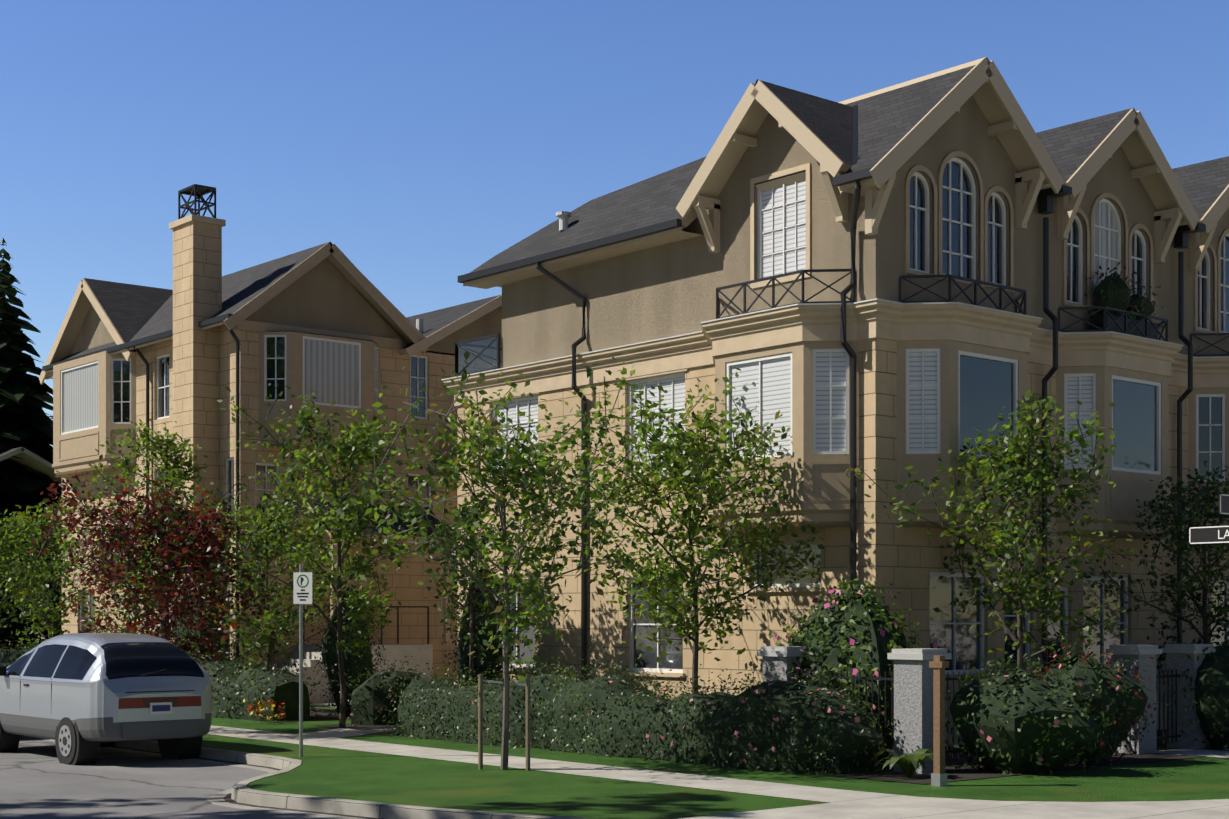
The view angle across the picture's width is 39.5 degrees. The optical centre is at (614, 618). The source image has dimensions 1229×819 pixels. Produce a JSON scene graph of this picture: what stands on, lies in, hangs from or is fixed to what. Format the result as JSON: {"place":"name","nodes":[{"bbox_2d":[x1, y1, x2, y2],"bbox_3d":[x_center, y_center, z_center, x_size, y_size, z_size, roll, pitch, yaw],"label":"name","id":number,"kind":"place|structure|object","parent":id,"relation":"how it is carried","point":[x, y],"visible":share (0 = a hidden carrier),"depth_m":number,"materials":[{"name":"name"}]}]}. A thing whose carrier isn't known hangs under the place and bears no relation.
{"place":"outdoors","nodes":[
{"label":"outdoors","id":0,"kind":"place"},
{"bbox_2d":[0,705,1228,818],"bbox_3d":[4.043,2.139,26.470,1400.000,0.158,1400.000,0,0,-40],"label":"ground","id":1,"kind":"structure","parent":0,"point":[38,780],"depth_m":21.60,"materials":[{"name":"green plant"}]},
{"bbox_2d":[0,662,23,735],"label":"dark blue car","id":2,"kind":"object","parent":1,"relation":"on","point":[4,664],"visible":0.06,"depth_m":31.96,"materials":[{"name":"blue paint"}]},
{"bbox_2d":[0,506,53,634],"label":"street tree","id":3,"kind":"object","parent":1,"relation":"on","point":[10,535],"visible":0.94,"depth_m":36.85,"materials":[{"name":"green plant"}]},
{"bbox_2d":[0,238,61,649],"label":"conifer","id":4,"kind":"object","parent":1,"relation":"on","point":[26,421],"visible":0.58,"depth_m":63.61,"materials":[{"name":"green plant"}]},
{"bbox_2d":[0,447,61,638],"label":"neighbour house","id":5,"kind":"structure","parent":1,"relation":"on","point":[34,462],"depth_m":62.66,"materials":[{"name":"beige"}]},
{"bbox_2d":[0,493,123,647],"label":"garden tree","id":6,"kind":"object","parent":1,"relation":"on","point":[50,616],"visible":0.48,"depth_m":42.65,"materials":[{"name":"green plant"}]},
{"bbox_2d":[0,633,211,764],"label":"silver minivan","id":7,"kind":"object","parent":1,"relation":"on","point":[80,698],"visible":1,"depth_m":26.02,"materials":[{"name":"grey paint"}]},
{"bbox_2d":[71,416,221,637],"bbox_3d":[-9.954,-1.197,38.065,3.545,6.493,3.629,0,0,-40],"label":"tall tree","id":8,"kind":"object","parent":1,"relation":"on","point":[171,477],"visible":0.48,"depth_m":37.63,"materials":[{"name":"green plant"}]},
{"bbox_2d":[17,467,289,676],"bbox_3d":[-8.098,-0.314,30.464,4.665,4.752,4.537,0,0,-16],"label":"red-leaved tree","id":9,"kind":"object","parent":1,"relation":"on","point":[194,535],"visible":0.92,"depth_m":30.36,"materials":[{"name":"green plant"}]},
{"bbox_2d":[0,636,331,720],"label":"hedge","id":10,"kind":"object","parent":1,"relation":"on","point":[235,684],"visible":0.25,"depth_m":34.95,"materials":[{"name":"green plant"}]},
{"bbox_2d":[243,699,285,721],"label":"flowers","id":11,"kind":"object","parent":1,"relation":"on","point":[271,704],"visible":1,"depth_m":33.54,"materials":[{"name":"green plant"}]},
{"bbox_2d":[175,463,357,667],"bbox_3d":[-7.298,-0.529,35.550,3.507,5.158,3.992,0,0,-25],"label":"garden tree","id":12,"kind":"object","parent":1,"relation":"on","point":[266,637],"visible":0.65,"depth_m":35.37,"materials":[{"name":"green plant"}]},
{"bbox_2d":[39,184,501,682],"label":"building","id":13,"kind":"structure","parent":1,"relation":"on","point":[329,322],"depth_m":44.18,"materials":[{"name":"stone"}]},
{"bbox_2d":[223,501,451,702],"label":"entrance porch stairs","id":14,"kind":"structure","parent":13,"relation":"attached to","point":[397,652],"depth_m":42.63,"materials":[{"name":"concrete"}]},
{"bbox_2d":[293,564,311,756],"bbox_3d":[-4.620,0.646,25.431,0.310,2.920,0.070,0,0,18],"label":"parking sign","id":15,"kind":"object","parent":1,"relation":"on","point":[302,587],"visible":0.9,"depth_m":25.43,"materials":[{"name":"metal"}]},
{"bbox_2d":[20,736,587,818],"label":"kerb","id":16,"kind":"structure","parent":1,"relation":"on","point":[314,806],"depth_m":19.84,"materials":[{"name":"concrete"}]},
{"bbox_2d":[211,381,420,726],"bbox_3d":[-5.633,-1.190,32.093,3.490,6.480,4.232,0,0,-40],"label":"garden tree","id":17,"kind":"object","parent":1,"relation":"on","point":[346,520],"visible":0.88,"depth_m":31.83,"materials":[{"name":"green plant"}]},
{"bbox_2d":[306,581,384,716],"bbox_3d":[-5.509,0.654,35.639,1.781,2.976,1.677,0,0,-40],"label":"shrub","id":18,"kind":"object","parent":1,"relation":"on","point":[330,655],"depth_m":35.32,"materials":[{"name":"green plant"}]},
{"bbox_2d":[419,488,534,685],"bbox_3d":[-2.534,-0.285,30.897,1.870,4.672,2.428,0,0,-40],"label":"garden tree","id":19,"kind":"object","parent":1,"relation":"on","point":[484,540],"visible":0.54,"depth_m":30.75,"materials":[{"name":"green plant"}]},
{"bbox_2d":[441,562,525,687],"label":"cedar column","id":20,"kind":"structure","parent":1,"relation":"on","point":[489,659],"depth_m":32.21,"materials":[{"name":"green plant"}]},
{"bbox_2d":[307,350,660,769],"bbox_3d":[-1.989,-0.804,23.042,5.140,5.726,4.411,0,0,-40],"label":"street tree","id":21,"kind":"object","parent":1,"relation":"on","point":[513,463],"visible":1,"depth_m":23.08,"materials":[{"name":"green plant"}]},
{"bbox_2d":[478,655,948,786],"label":"wooden posts","id":22,"kind":"object","parent":1,"relation":"on","point":[938,664],"visible":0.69,"depth_m":21.04,"materials":[{"name":"wood"}]},
{"bbox_2d":[441,57,1228,745],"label":"building","id":23,"kind":"structure","parent":1,"relation":"on","point":[889,285],"depth_m":28.93,"materials":[{"name":"stone"}]},
{"bbox_2d":[455,333,501,376],"bbox_3d":[-1.598,-5.272,35.373,3.100,0.735,1.480,0,0,-40],"label":"terrace balustrade","id":24,"kind":"object","parent":23,"relation":"on","point":[464,343],"visible":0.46,"depth_m":34.62,"materials":[{"name":"black metal"}]},
{"bbox_2d":[1084,258,1147,317],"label":"balcony plant","id":25,"kind":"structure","parent":23,"relation":"attached to","point":[1111,291],"depth_m":29.88,"materials":[{"name":"green plant"}]},
{"bbox_2d":[1123,283,1168,327],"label":"balcony plant","id":26,"kind":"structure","parent":23,"relation":"attached to","point":[1149,309],"depth_m":30.40,"materials":[{"name":"green plant"}]},
{"bbox_2d":[770,574,937,763],"bbox_3d":[3.453,0.790,24.689,2.296,2.896,2.364,0,0,-20],"label":"hibiscus bush","id":27,"kind":"object","parent":1,"relation":"on","point":[855,630],"visible":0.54,"depth_m":24.23,"materials":[{"name":"green plant"}]},
{"bbox_2d":[1189,494,1228,543],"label":"street name sign","id":28,"kind":"object","parent":1,"relation":"on","point":[1202,535],"visible":1,"depth_m":16.23,"materials":[{"name":"metal"}]},
{"bbox_2d":[1218,530,1228,538],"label":"sign lettering","id":29,"kind":"object","parent":28,"relation":"attached to","point":[1224,535],"visible":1,"depth_m":16.14,"materials":[{"name":"white paint"}]},
{"bbox_2d":[0,0,1228,446],"label":"sky","id":30,"kind":"structure","parent":0,"point":[423,141],"materials":[{"name":"blue"}]},
{"bbox_2d":[208,703,1228,818],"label":"pavement","id":31,"kind":"structure","parent":0,"point":[846,804],"depth_m":20.77,"materials":[{"name":"concrete"}]},
{"bbox_2d":[36,519,185,637],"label":"shrub","id":32,"kind":"object","parent":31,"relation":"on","point":[124,617],"visible":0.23,"depth_m":40.98,"materials":[{"name":"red plant"}]},
{"bbox_2d":[171,560,239,661],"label":"cedar column","id":33,"kind":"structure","parent":31,"relation":"on","point":[209,627],"depth_m":39.81,"materials":[{"name":"green plant"}]},
{"bbox_2d":[347,653,424,725],"bbox_3d":[-4.423,1.369,33.186,1.549,1.435,1.629,0,0,0],"label":"hedge by path","id":34,"kind":"object","parent":31,"relation":"on","point":[370,702],"visible":0.65,"depth_m":32.81,"materials":[{"name":"green plant"}]},
{"bbox_2d":[383,643,889,774],"bbox_3d":[-0.131,1.241,26.626,2.259,1.692,10.580,0,0,-40],"label":"hedge","id":35,"kind":"object","parent":31,"relation":"on","point":[619,715],"visible":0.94,"depth_m":25.40,"materials":[{"name":"green plant"}]},
{"bbox_2d":[538,357,825,693],"bbox_3d":[1.111,-1.031,27.433,4.808,6.155,5.581,0,0,15],"label":"garden tree","id":36,"kind":"object","parent":31,"relation":"on","point":[681,471],"visible":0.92,"depth_m":26.21,"materials":[{"name":"green plant"}]},
{"bbox_2d":[764,686,897,775],"bbox_3d":[2.872,1.625,23.020,1.843,1.445,2.002,0,0,-40],"label":"bush","id":37,"kind":"object","parent":31,"relation":"on","point":[859,745],"visible":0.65,"depth_m":22.55,"materials":[{"name":"green plant"}]},
{"bbox_2d":[872,748,945,776],"bbox_3d":[3.838,1.868,22.042,0.914,0.355,1.049,0,0,-15],"label":"fern","id":38,"kind":"object","parent":31,"relation":"on","point":[908,764],"visible":0.92,"depth_m":21.94,"materials":[{"name":"green plant"}]},
{"bbox_2d":[757,644,1215,773],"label":"garden fence piers","id":39,"kind":"structure","parent":31,"relation":"on","point":[912,679],"depth_m":24.65,"materials":[{"name":"stone"}]},
{"bbox_2d":[844,390,1151,669],"bbox_3d":[5.908,-0.675,25.880,4.224,5.454,3.534,0,0,-40],"label":"corner tree","id":40,"kind":"object","parent":31,"relation":"on","point":[998,462],"visible":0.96,"depth_m":25.89,"materials":[{"name":"green plant"}]},
{"bbox_2d":[945,647,1115,775],"bbox_3d":[5.546,1.331,22.937,2.359,1.906,2.223,0,0,30],"label":"dark bush","id":41,"kind":"object","parent":31,"relation":"on","point":[1017,719],"visible":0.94,"depth_m":22.46,"materials":[{"name":"green plant"}]},
{"bbox_2d":[1027,638,1168,766],"bbox_3d":[6.618,1.266,24.445,2.391,2.006,2.098,0,0,-40],"label":"rust bush","id":42,"kind":"object","parent":31,"relation":"on","point":[1124,699],"visible":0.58,"depth_m":23.97,"materials":[{"name":"green plant"}]},
{"bbox_2d":[1078,461,1228,672],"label":"dark tree","id":43,"kind":"object","parent":31,"relation":"on","point":[1198,507],"visible":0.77,"depth_m":29.02,"materials":[{"name":"green plant"}]},
{"bbox_2d":[1174,628,1228,750],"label":"bush","id":44,"kind":"object","parent":31,"relation":"on","point":[1211,689],"visible":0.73,"depth_m":26.69,"materials":[{"name":"green plant"}]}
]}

